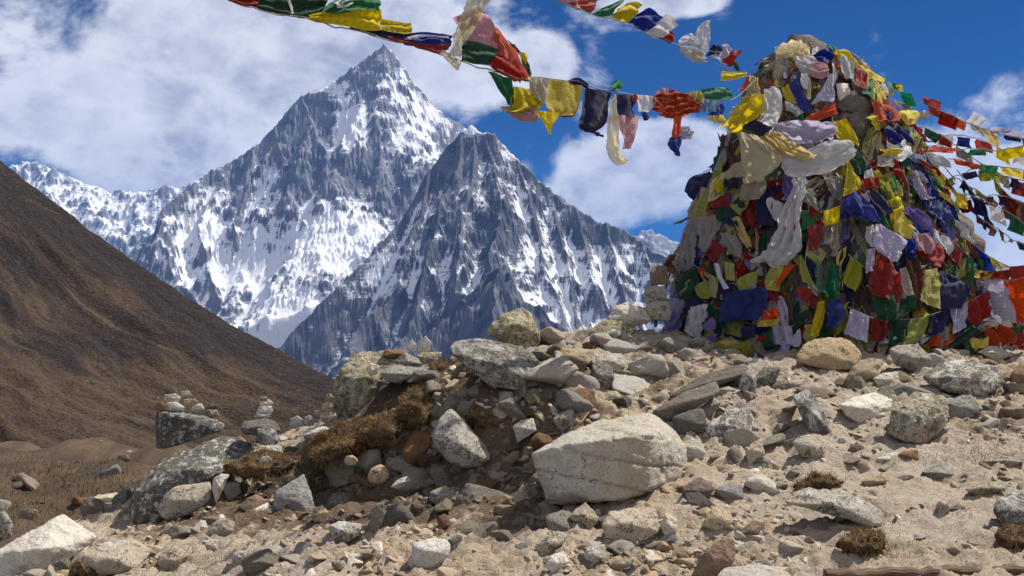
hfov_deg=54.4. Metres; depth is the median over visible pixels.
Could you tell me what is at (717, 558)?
boulder
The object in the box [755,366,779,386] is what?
rock
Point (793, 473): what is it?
rock
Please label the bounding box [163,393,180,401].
rock
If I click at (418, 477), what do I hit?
rock
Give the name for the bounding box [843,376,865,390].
rock
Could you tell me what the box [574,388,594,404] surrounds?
rock
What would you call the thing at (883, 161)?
prayer flag
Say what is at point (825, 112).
prayer flag
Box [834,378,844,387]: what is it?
rock
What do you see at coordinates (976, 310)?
prayer flag string
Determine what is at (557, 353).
rock
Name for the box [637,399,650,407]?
rock
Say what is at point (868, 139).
prayer flag
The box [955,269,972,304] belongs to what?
prayer flag
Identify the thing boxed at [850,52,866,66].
prayer flag
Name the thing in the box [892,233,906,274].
prayer flag
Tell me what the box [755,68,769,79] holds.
prayer flag
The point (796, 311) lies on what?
prayer flag
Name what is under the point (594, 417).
rock
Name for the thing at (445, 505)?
rock
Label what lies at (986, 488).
rock
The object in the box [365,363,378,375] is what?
rock
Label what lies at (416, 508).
rock
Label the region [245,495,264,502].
rock
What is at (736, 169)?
scarf
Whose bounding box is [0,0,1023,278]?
sky
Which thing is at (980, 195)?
prayer flag string
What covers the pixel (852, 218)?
prayer flag
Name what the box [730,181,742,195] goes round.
prayer flag
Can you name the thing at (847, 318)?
prayer flag
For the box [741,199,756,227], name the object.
prayer flag
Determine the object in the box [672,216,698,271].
scarf
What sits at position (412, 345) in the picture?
rock
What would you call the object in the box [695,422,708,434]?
rock
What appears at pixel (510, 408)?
rock
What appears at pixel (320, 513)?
rock
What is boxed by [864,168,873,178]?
prayer flag
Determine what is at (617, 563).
rock
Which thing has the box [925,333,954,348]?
prayer flag
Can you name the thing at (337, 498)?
rock
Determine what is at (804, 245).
prayer flag
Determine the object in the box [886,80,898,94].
prayer flag
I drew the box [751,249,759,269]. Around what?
prayer flag
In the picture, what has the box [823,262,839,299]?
prayer flag
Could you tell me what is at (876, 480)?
rock
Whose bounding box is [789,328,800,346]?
prayer flag
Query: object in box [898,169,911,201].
prayer flag
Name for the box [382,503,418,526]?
rock
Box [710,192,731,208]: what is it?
prayer flag
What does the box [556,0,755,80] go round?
prayer flag string
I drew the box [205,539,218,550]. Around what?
rock
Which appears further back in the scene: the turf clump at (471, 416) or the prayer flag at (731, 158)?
the prayer flag at (731, 158)
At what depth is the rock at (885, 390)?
7.45 m
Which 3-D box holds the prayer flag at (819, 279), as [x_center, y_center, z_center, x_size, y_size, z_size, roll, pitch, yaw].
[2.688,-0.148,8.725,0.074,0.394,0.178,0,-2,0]
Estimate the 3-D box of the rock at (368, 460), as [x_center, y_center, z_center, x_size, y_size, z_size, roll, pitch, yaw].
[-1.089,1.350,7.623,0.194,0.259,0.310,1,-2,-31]
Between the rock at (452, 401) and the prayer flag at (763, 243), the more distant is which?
the prayer flag at (763, 243)
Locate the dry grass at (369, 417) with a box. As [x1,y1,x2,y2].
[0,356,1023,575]
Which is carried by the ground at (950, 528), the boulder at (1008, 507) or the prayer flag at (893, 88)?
the boulder at (1008, 507)
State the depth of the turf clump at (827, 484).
5.87 m
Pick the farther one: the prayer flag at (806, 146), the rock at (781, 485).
the prayer flag at (806, 146)
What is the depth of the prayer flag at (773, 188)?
9.27 m
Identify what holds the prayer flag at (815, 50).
on the cloth strips
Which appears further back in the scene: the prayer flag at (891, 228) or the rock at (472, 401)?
the prayer flag at (891, 228)
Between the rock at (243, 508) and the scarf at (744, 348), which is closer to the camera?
the rock at (243, 508)
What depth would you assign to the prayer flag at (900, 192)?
9.04 m
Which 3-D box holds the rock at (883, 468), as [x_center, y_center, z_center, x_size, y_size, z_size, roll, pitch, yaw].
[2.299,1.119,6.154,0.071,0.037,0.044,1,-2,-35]
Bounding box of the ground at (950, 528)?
[0,326,1023,575]
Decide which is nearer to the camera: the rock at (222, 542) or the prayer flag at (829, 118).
the rock at (222, 542)
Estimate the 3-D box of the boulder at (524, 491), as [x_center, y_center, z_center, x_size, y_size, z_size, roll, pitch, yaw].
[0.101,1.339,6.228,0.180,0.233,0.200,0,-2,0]
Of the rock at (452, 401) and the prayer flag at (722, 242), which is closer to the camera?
the rock at (452, 401)
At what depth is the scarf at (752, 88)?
9.72 m
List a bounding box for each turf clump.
[69,561,98,575]
[223,449,300,480]
[308,421,360,466]
[357,401,405,445]
[396,387,436,426]
[430,359,456,370]
[464,401,501,427]
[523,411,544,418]
[793,471,843,489]
[836,528,885,554]
[994,524,1023,549]
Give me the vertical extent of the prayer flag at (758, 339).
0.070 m
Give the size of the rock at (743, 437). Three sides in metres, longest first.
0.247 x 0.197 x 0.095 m
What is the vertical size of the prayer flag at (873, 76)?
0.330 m
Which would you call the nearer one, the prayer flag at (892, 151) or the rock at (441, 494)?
the rock at (441, 494)
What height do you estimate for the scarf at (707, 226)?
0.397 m
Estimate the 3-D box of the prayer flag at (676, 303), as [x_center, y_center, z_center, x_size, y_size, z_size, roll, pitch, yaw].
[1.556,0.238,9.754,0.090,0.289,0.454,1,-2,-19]
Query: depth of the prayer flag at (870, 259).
8.65 m
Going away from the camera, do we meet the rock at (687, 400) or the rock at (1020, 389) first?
the rock at (687, 400)
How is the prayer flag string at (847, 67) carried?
attached to the stone cairn
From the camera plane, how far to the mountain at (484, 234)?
6055.93 m
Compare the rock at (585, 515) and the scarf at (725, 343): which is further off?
the scarf at (725, 343)
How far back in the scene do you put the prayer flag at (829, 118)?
9.42 m
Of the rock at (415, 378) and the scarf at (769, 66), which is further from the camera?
the scarf at (769, 66)
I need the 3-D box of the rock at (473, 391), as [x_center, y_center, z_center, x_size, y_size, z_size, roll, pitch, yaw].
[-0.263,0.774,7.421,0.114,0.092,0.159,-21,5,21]
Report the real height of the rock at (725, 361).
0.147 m
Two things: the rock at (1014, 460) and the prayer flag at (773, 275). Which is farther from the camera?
the prayer flag at (773, 275)
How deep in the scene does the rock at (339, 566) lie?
5.11 m
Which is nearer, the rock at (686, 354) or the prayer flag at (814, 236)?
the rock at (686, 354)
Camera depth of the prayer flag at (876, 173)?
9.13 m
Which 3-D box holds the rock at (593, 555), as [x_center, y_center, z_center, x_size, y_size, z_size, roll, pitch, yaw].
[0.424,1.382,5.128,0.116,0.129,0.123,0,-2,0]
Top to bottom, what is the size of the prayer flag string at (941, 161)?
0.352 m
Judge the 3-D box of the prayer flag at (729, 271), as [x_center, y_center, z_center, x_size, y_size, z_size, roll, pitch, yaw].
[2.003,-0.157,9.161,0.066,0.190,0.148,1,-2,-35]
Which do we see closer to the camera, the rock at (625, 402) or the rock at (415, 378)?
the rock at (625, 402)
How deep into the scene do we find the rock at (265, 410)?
8.24 m
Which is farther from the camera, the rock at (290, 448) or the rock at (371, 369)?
the rock at (290, 448)
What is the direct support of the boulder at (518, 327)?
on the ground at (950, 528)
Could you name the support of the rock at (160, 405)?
on the boulder at (173, 428)
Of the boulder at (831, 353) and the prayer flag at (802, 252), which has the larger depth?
the prayer flag at (802, 252)
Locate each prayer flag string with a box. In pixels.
[228,0,755,165]
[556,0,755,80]
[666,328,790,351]
[677,259,791,301]
[679,189,748,315]
[704,301,848,349]
[766,190,869,229]
[794,187,825,341]
[840,55,927,140]
[843,254,970,300]
[844,291,991,347]
[857,188,977,288]
[867,94,995,270]
[879,120,929,261]
[920,96,1023,146]
[920,144,1023,159]
[922,126,1023,196]
[927,155,1023,178]
[933,165,997,235]
[938,134,1023,165]
[941,186,1023,235]
[944,167,1009,219]
[945,167,1023,189]
[954,194,1023,213]
[956,233,1023,278]
[957,170,1023,250]
[973,265,1023,323]
[992,178,1023,229]
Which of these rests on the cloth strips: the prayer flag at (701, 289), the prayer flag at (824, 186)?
the prayer flag at (824, 186)
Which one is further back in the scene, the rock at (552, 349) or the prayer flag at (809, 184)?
the prayer flag at (809, 184)
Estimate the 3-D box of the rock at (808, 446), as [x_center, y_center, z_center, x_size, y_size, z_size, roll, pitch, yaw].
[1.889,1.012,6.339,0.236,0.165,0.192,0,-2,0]
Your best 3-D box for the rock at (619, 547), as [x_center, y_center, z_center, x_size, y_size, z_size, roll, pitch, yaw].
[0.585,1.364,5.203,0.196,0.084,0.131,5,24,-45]
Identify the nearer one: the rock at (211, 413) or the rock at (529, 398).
the rock at (529, 398)
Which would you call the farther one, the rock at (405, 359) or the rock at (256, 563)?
the rock at (405, 359)
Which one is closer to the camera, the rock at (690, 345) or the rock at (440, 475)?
the rock at (440, 475)
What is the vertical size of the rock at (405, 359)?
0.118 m
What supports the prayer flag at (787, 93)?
attached to the prayer flag at (802, 101)
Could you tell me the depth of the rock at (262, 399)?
8.27 m
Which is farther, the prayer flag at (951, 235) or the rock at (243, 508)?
the prayer flag at (951, 235)
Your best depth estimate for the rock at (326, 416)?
8.16 m
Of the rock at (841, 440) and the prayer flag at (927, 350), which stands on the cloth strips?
the prayer flag at (927, 350)
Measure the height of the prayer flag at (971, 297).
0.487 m
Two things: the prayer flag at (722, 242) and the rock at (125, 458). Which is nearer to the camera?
the prayer flag at (722, 242)
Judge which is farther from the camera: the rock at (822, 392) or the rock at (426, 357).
the rock at (426, 357)
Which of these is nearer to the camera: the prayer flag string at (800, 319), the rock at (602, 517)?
the rock at (602, 517)
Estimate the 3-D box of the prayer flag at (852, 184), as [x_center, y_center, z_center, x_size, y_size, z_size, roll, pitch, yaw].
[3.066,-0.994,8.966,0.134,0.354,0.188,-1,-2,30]
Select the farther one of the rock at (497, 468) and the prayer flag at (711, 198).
the prayer flag at (711, 198)
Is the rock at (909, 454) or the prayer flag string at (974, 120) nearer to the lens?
the rock at (909, 454)
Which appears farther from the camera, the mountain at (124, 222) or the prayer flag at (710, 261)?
the mountain at (124, 222)
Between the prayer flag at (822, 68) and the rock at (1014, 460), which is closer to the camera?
the rock at (1014, 460)
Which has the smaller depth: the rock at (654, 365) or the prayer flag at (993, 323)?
the rock at (654, 365)
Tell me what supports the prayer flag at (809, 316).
on the cloth strips
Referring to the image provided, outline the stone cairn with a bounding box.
[671,34,1007,354]
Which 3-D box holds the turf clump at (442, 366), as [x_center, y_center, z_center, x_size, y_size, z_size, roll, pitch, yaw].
[-0.523,0.738,8.180,0.482,0.316,0.360,0,-2,0]
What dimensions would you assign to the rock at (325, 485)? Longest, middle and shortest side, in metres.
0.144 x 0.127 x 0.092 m
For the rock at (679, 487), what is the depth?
5.94 m
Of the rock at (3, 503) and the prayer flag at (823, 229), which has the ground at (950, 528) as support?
the rock at (3, 503)
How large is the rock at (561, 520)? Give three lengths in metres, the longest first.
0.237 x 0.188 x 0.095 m
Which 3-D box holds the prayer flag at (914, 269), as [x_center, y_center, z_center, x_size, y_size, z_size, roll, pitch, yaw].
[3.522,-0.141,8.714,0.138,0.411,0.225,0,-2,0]
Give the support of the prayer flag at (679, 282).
hanging from the prayer flag string at (718, 291)
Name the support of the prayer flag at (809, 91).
hanging from the stone cairn
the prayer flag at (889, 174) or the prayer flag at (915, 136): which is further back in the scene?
the prayer flag at (915, 136)
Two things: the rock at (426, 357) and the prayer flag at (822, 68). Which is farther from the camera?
the prayer flag at (822, 68)
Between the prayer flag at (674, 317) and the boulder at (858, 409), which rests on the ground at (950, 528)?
the boulder at (858, 409)
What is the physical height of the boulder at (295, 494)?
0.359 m
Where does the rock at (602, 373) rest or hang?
on the ground at (950, 528)
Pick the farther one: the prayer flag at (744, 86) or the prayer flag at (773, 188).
the prayer flag at (744, 86)
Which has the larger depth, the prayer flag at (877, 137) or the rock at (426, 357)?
the prayer flag at (877, 137)
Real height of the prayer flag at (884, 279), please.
0.457 m
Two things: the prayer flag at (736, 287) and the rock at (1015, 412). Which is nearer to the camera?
the rock at (1015, 412)
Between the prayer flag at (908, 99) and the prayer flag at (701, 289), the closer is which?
the prayer flag at (701, 289)
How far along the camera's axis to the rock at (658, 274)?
9.36 m
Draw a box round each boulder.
[0,514,95,575]
[70,539,149,575]
[129,436,251,523]
[155,410,225,448]
[158,482,211,519]
[273,474,313,511]
[333,350,398,418]
[411,538,450,568]
[432,408,490,467]
[450,338,539,389]
[454,483,506,506]
[486,308,539,348]
[514,484,537,502]
[531,413,686,504]
[692,538,734,575]
[706,401,757,436]
[718,564,803,575]
[785,487,883,526]
[793,389,831,434]
[796,337,861,370]
[839,392,891,422]
[845,358,881,381]
[888,392,949,443]
[923,359,1004,396]
[948,395,982,418]
[993,492,1023,526]
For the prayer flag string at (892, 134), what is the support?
hanging from the stone cairn
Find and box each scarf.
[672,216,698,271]
[684,304,707,336]
[697,214,719,252]
[713,249,728,281]
[713,340,732,347]
[719,93,765,132]
[724,161,743,179]
[728,340,750,355]
[735,131,781,183]
[740,179,766,200]
[745,75,760,102]
[750,176,806,267]
[756,86,781,131]
[761,131,816,159]
[762,56,782,72]
[773,120,836,144]
[775,40,809,60]
[781,140,856,176]
[785,101,803,116]
[794,55,817,76]
[824,176,842,201]
[849,335,863,351]
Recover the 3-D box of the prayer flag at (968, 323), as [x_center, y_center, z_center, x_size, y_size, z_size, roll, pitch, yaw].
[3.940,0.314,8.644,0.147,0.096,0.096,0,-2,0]
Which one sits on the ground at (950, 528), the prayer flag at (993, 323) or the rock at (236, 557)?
the rock at (236, 557)
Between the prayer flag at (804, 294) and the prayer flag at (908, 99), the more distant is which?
the prayer flag at (908, 99)
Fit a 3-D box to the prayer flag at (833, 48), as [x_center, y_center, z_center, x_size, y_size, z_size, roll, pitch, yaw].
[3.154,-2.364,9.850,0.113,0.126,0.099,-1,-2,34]
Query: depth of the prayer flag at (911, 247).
8.75 m
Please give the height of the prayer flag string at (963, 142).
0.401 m
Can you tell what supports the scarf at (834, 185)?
hanging from the cloth strips
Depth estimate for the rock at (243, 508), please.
6.97 m
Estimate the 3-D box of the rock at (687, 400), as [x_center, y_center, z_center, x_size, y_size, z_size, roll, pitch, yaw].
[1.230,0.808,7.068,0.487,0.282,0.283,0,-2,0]
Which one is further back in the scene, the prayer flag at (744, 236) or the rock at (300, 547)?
the prayer flag at (744, 236)
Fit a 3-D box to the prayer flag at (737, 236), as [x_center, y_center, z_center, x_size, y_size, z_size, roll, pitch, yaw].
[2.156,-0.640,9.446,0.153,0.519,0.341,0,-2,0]
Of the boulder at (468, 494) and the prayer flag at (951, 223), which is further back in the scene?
the prayer flag at (951, 223)
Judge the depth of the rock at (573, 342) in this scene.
8.87 m
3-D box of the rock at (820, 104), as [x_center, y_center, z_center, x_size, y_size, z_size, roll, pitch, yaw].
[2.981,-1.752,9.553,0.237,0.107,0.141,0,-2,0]
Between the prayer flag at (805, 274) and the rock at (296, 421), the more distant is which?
the prayer flag at (805, 274)
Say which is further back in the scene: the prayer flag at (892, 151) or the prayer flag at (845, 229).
the prayer flag at (892, 151)
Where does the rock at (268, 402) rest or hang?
on the rock at (265, 410)
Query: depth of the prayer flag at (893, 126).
9.47 m
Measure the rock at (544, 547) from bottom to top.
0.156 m
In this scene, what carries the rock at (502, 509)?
on the ground at (950, 528)
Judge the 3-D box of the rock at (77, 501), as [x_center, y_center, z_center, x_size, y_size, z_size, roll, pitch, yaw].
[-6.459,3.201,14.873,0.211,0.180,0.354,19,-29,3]
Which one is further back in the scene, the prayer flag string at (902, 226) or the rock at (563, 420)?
the prayer flag string at (902, 226)
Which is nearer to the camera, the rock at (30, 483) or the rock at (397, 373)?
the rock at (397, 373)
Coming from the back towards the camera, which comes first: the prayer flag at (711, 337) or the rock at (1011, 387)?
the prayer flag at (711, 337)
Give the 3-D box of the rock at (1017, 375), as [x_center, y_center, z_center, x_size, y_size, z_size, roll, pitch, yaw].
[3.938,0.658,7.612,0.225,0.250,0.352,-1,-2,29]
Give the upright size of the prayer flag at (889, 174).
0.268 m
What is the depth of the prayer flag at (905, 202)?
9.09 m
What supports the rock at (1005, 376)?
on the ground at (950, 528)
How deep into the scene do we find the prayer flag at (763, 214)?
9.19 m
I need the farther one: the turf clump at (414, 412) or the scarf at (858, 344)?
the scarf at (858, 344)
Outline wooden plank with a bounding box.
[823,563,1023,575]
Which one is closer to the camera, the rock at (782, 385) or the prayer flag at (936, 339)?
the rock at (782, 385)
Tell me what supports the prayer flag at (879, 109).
hanging from the prayer flag string at (847, 67)
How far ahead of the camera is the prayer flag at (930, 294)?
8.53 m
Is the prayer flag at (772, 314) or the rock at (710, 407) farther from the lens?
the prayer flag at (772, 314)
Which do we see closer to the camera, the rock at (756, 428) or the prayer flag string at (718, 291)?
the rock at (756, 428)
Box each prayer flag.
[663,254,676,274]
[664,286,685,330]
[667,298,684,326]
[674,275,695,299]
[684,171,712,200]
[687,186,705,216]
[690,160,724,218]
[694,246,706,282]
[694,271,715,322]
[695,280,710,298]
[696,239,702,257]
[697,257,716,275]
[699,260,708,277]
[702,317,715,329]
[705,209,713,251]
[705,329,713,337]
[707,333,716,341]
[708,172,729,201]
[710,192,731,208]
[712,146,725,176]
[712,297,727,327]
[713,178,723,194]
[713,262,719,308]
[714,135,728,170]
[714,263,728,288]
[716,197,745,223]
[716,224,729,261]
[717,132,738,164]
[717,224,743,246]
[717,327,736,337]
[718,287,768,321]
[720,232,741,256]
[723,177,739,188]
[725,261,734,280]
[726,223,736,254]
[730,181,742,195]
[731,196,745,245]
[732,216,752,247]
[734,284,745,327]
[735,261,745,279]
[737,269,758,288]
[739,73,761,92]
[740,325,754,337]
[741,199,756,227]
[741,233,759,255]
[742,120,771,136]
[742,252,753,260]
[749,352,764,357]
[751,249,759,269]
[752,291,777,323]
[754,214,762,227]
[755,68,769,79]
[755,186,776,225]
[756,335,766,341]
[757,230,767,266]
[757,319,779,326]
[758,60,773,77]
[761,330,773,346]
[762,307,779,319]
[765,168,782,181]
[765,265,783,290]
[767,179,782,199]
[768,296,788,326]
[770,184,780,196]
[776,264,793,286]
[778,287,792,325]
[782,74,793,94]
[782,84,796,103]
[782,175,792,198]
[789,77,811,111]
[789,302,799,332]
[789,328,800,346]
[790,60,798,71]
[792,113,804,120]
[796,143,814,149]
[797,287,810,300]
[797,301,812,344]
[799,226,807,260]
[799,255,813,285]
[800,73,808,89]
[801,202,807,211]
[802,177,824,202]
[802,229,821,251]
[805,103,836,120]
[807,77,810,98]
[807,223,822,249]
[809,173,829,198]
[810,301,824,336]
[811,47,818,54]
[811,61,828,78]
[811,74,834,103]
[814,49,833,62]
[815,250,823,292]
[819,293,829,306]
[822,223,828,238]
[823,116,836,136]
[823,216,841,256]
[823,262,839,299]
[826,299,844,327]
[827,45,836,51]
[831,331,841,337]
[832,118,858,145]
[833,49,884,83]
[835,238,850,273]
[835,293,847,323]
[839,202,853,233]
[839,219,850,249]
[841,191,880,221]
[841,285,853,320]
[843,161,860,195]
[843,309,850,339]
[849,152,867,175]
[849,218,865,245]
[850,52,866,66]
[853,164,872,178]
[857,243,866,273]
[861,130,881,162]
[861,332,871,352]
[862,74,876,101]
[862,176,879,188]
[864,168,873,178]
[865,127,872,146]
[865,224,875,246]
[865,248,874,272]
[866,170,885,190]
[868,152,887,169]
[868,190,893,213]
[868,251,902,302]
[871,294,917,322]
[872,96,900,121]
[873,126,896,134]
[873,224,906,261]
[877,82,889,95]
[877,155,894,166]
[877,177,887,191]
[879,180,900,207]
[879,315,930,344]
[880,148,904,155]
[880,171,893,192]
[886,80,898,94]
[887,214,898,233]
[888,178,902,195]
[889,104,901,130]
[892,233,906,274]
[893,143,910,168]
[894,184,911,206]
[895,257,910,272]
[896,85,902,90]
[897,312,908,319]
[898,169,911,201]
[899,109,919,124]
[899,126,920,151]
[900,92,917,106]
[900,267,914,295]
[904,207,933,230]
[905,237,916,260]
[905,252,924,293]
[906,157,931,183]
[908,153,925,163]
[911,170,935,199]
[912,236,922,262]
[912,308,928,317]
[914,319,930,347]
[916,233,934,253]
[920,268,940,308]
[922,182,958,224]
[922,344,932,353]
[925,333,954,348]
[928,319,949,350]
[929,169,951,193]
[929,245,944,266]
[939,271,969,308]
[943,205,955,242]
[943,237,961,264]
[945,323,952,331]
[947,202,959,231]
[948,325,978,346]
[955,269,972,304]
[963,251,977,294]
[964,319,971,329]
[964,338,976,354]
[968,283,974,303]
[969,337,988,350]
[971,320,1012,332]
[984,324,1018,346]
[1009,330,1023,348]
[1011,322,1023,328]
[1012,326,1023,334]
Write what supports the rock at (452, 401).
on the rock at (440, 411)
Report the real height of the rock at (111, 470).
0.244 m
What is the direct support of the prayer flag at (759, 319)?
on the cloth strips
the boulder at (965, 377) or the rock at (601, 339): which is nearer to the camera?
the boulder at (965, 377)
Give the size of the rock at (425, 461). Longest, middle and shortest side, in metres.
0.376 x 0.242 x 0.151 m
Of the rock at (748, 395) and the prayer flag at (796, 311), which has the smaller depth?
the rock at (748, 395)
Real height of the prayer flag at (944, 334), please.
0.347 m
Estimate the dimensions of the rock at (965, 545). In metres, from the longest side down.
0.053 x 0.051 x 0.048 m
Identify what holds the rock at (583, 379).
on the ground at (950, 528)
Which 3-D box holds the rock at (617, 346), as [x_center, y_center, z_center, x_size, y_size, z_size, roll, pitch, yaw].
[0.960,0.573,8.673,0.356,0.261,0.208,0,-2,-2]
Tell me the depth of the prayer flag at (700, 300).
9.37 m
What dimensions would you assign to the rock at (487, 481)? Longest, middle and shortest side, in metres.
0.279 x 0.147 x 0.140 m
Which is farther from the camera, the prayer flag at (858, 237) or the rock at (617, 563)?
the prayer flag at (858, 237)
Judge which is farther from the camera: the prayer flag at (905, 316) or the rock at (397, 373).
the prayer flag at (905, 316)
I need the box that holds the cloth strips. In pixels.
[651,50,1023,352]
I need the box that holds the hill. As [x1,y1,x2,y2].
[0,161,334,448]
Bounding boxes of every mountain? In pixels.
[9,161,205,261]
[136,44,567,347]
[276,125,673,376]
[635,228,679,256]
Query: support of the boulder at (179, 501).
on the ground at (950, 528)
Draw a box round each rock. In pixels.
[0,499,10,510]
[0,511,11,540]
[11,481,25,488]
[12,473,38,489]
[19,507,34,520]
[54,557,70,569]
[71,497,85,506]
[80,496,103,515]
[95,493,117,503]
[98,464,121,475]
[111,489,132,503]
[117,454,130,462]
[135,524,147,531]
[155,401,164,410]
[157,546,188,569]
[162,523,171,532]
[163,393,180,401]
[166,402,184,411]
[168,525,190,538]
[180,390,190,398]
[183,398,198,406]
[190,403,204,412]
[205,403,218,409]
[205,410,218,417]
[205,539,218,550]
[207,518,234,534]
[212,474,228,502]
[218,537,226,547]
[223,481,240,499]
[230,552,245,563]
[238,505,252,512]
[240,418,280,434]
[241,549,283,575]
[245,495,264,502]
[253,414,271,418]
[256,406,272,414]
[256,427,277,444]
[258,456,271,463]
[259,396,266,401]
[259,445,282,452]
[260,399,272,405]
[277,539,290,546]
[283,446,298,453]
[290,416,303,426]
[294,542,316,553]
[302,425,327,437]
[304,415,314,424]
[305,438,312,444]
[310,505,327,523]
[313,410,320,417]
[319,411,333,422]
[321,401,333,411]
[321,479,330,489]
[325,393,333,401]
[325,455,354,488]
[327,492,347,506]
[329,521,361,543]
[331,561,343,570]
[339,416,349,421]
[344,455,357,465]
[347,474,374,487]
[354,449,382,473]
[360,550,373,558]
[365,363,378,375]
[368,464,388,484]
[370,502,384,532]
[380,364,423,382]
[382,349,405,357]
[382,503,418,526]
[386,439,401,445]
[386,456,416,471]
[390,476,410,488]
[395,352,420,365]
[398,429,431,466]
[399,466,429,496]
[406,368,426,382]
[408,339,416,351]
[411,504,422,512]
[413,454,441,467]
[414,370,439,380]
[416,352,441,363]
[418,336,430,352]
[425,380,440,392]
[429,464,452,487]
[429,486,459,504]
[430,403,441,416]
[432,392,442,400]
[433,498,451,512]
[437,405,444,418]
[437,514,449,528]
[443,394,463,412]
[447,520,479,535]
[448,534,461,550]
[456,401,469,414]
[457,387,466,397]
[458,372,465,377]
[468,384,478,397]
[468,398,476,408]
[478,475,499,489]
[478,521,499,537]
[485,462,502,477]
[490,530,512,541]
[494,505,514,514]
[497,399,527,419]
[505,443,523,452]
[511,517,526,525]
[512,455,529,465]
[513,418,535,442]
[514,378,526,401]
[515,543,527,549]
[518,380,538,390]
[521,467,534,473]
[523,388,541,404]
[524,356,578,384]
[528,473,538,483]
[530,432,556,449]
[532,351,551,360]
[534,531,567,556]
[538,501,560,513]
[540,327,566,344]
[540,387,559,401]
[544,510,575,531]
[544,551,568,572]
[545,344,561,355]
[553,409,574,431]
[554,351,562,357]
[555,389,592,416]
[560,348,594,363]
[564,370,599,390]
[565,340,577,345]
[567,358,585,371]
[569,502,599,529]
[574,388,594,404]
[583,342,602,348]
[584,544,605,564]
[587,413,599,421]
[588,320,634,337]
[589,358,595,367]
[590,333,612,348]
[590,361,613,389]
[595,513,606,527]
[602,353,625,370]
[602,507,659,545]
[603,339,638,353]
[604,396,631,407]
[606,539,634,554]
[607,302,650,327]
[610,556,629,570]
[612,373,650,394]
[615,369,632,375]
[623,568,631,572]
[628,354,670,376]
[635,346,654,352]
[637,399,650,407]
[641,542,657,549]
[644,286,667,304]
[646,301,670,320]
[649,265,669,285]
[652,389,669,402]
[653,382,719,421]
[655,336,688,353]
[660,513,677,534]
[665,534,676,544]
[666,358,684,375]
[670,364,747,397]
[672,408,707,434]
[675,485,685,490]
[676,348,704,361]
[676,552,689,558]
[682,477,714,497]
[684,492,715,509]
[685,439,704,458]
[688,342,696,347]
[690,340,704,346]
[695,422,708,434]
[697,397,720,416]
[702,504,732,531]
[709,454,720,462]
[714,483,743,500]
[718,435,723,442]
[721,359,733,365]
[723,428,759,446]
[727,447,742,464]
[728,354,747,364]
[738,368,756,393]
[740,522,764,534]
[742,390,757,400]
[744,473,781,493]
[745,359,758,364]
[745,439,764,463]
[746,334,768,353]
[748,407,756,413]
[751,424,760,430]
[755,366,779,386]
[755,458,769,464]
[761,75,771,86]
[762,433,788,446]
[770,422,791,434]
[771,381,801,389]
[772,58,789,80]
[776,482,788,487]
[781,405,796,413]
[782,438,795,445]
[786,429,800,436]
[786,470,799,477]
[792,434,825,458]
[795,386,829,398]
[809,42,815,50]
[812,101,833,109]
[822,387,836,396]
[832,57,855,80]
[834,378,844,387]
[836,83,851,101]
[837,102,872,113]
[837,438,846,443]
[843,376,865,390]
[843,457,862,465]
[847,442,863,451]
[848,111,871,139]
[851,78,870,99]
[861,474,887,485]
[873,372,898,386]
[873,434,882,441]
[876,452,897,461]
[878,384,901,397]
[878,466,887,470]
[889,343,930,371]
[895,371,913,382]
[895,384,941,395]
[896,474,913,479]
[898,449,918,460]
[910,532,925,539]
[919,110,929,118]
[922,466,954,478]
[926,353,945,366]
[935,501,949,513]
[950,504,964,511]
[961,543,970,548]
[965,481,1007,495]
[978,346,1012,358]
[979,359,996,365]
[979,461,991,469]
[982,455,1023,466]
[998,476,1011,480]
[999,400,1012,406]
[999,405,1023,418]
[1000,372,1010,380]
[1002,382,1018,393]
[1010,363,1023,383]
[1015,383,1023,393]
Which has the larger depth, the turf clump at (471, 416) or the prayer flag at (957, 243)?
the prayer flag at (957, 243)
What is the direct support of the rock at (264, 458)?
on the ground at (950, 528)
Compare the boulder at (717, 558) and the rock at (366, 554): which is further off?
the rock at (366, 554)
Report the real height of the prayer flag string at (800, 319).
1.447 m
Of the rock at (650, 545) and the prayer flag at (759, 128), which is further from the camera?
the prayer flag at (759, 128)
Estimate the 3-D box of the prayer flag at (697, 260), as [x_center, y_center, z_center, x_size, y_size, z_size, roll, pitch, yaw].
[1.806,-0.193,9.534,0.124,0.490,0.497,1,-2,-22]
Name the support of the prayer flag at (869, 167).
on the cloth strips
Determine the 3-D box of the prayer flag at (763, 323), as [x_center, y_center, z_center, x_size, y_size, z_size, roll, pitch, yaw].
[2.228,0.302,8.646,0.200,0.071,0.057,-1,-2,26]
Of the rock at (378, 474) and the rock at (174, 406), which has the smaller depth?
the rock at (378, 474)
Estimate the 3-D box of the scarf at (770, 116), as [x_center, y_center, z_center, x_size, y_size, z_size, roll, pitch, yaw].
[2.443,-1.699,9.467,0.200,0.493,0.244,1,-2,-28]
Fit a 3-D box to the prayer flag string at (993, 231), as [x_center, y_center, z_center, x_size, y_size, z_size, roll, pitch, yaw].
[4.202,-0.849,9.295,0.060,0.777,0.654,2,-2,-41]
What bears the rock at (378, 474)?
on the ground at (950, 528)
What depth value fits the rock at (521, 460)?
6.87 m
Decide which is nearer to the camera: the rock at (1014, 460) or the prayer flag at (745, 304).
the rock at (1014, 460)
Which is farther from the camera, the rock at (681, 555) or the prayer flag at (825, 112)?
the prayer flag at (825, 112)

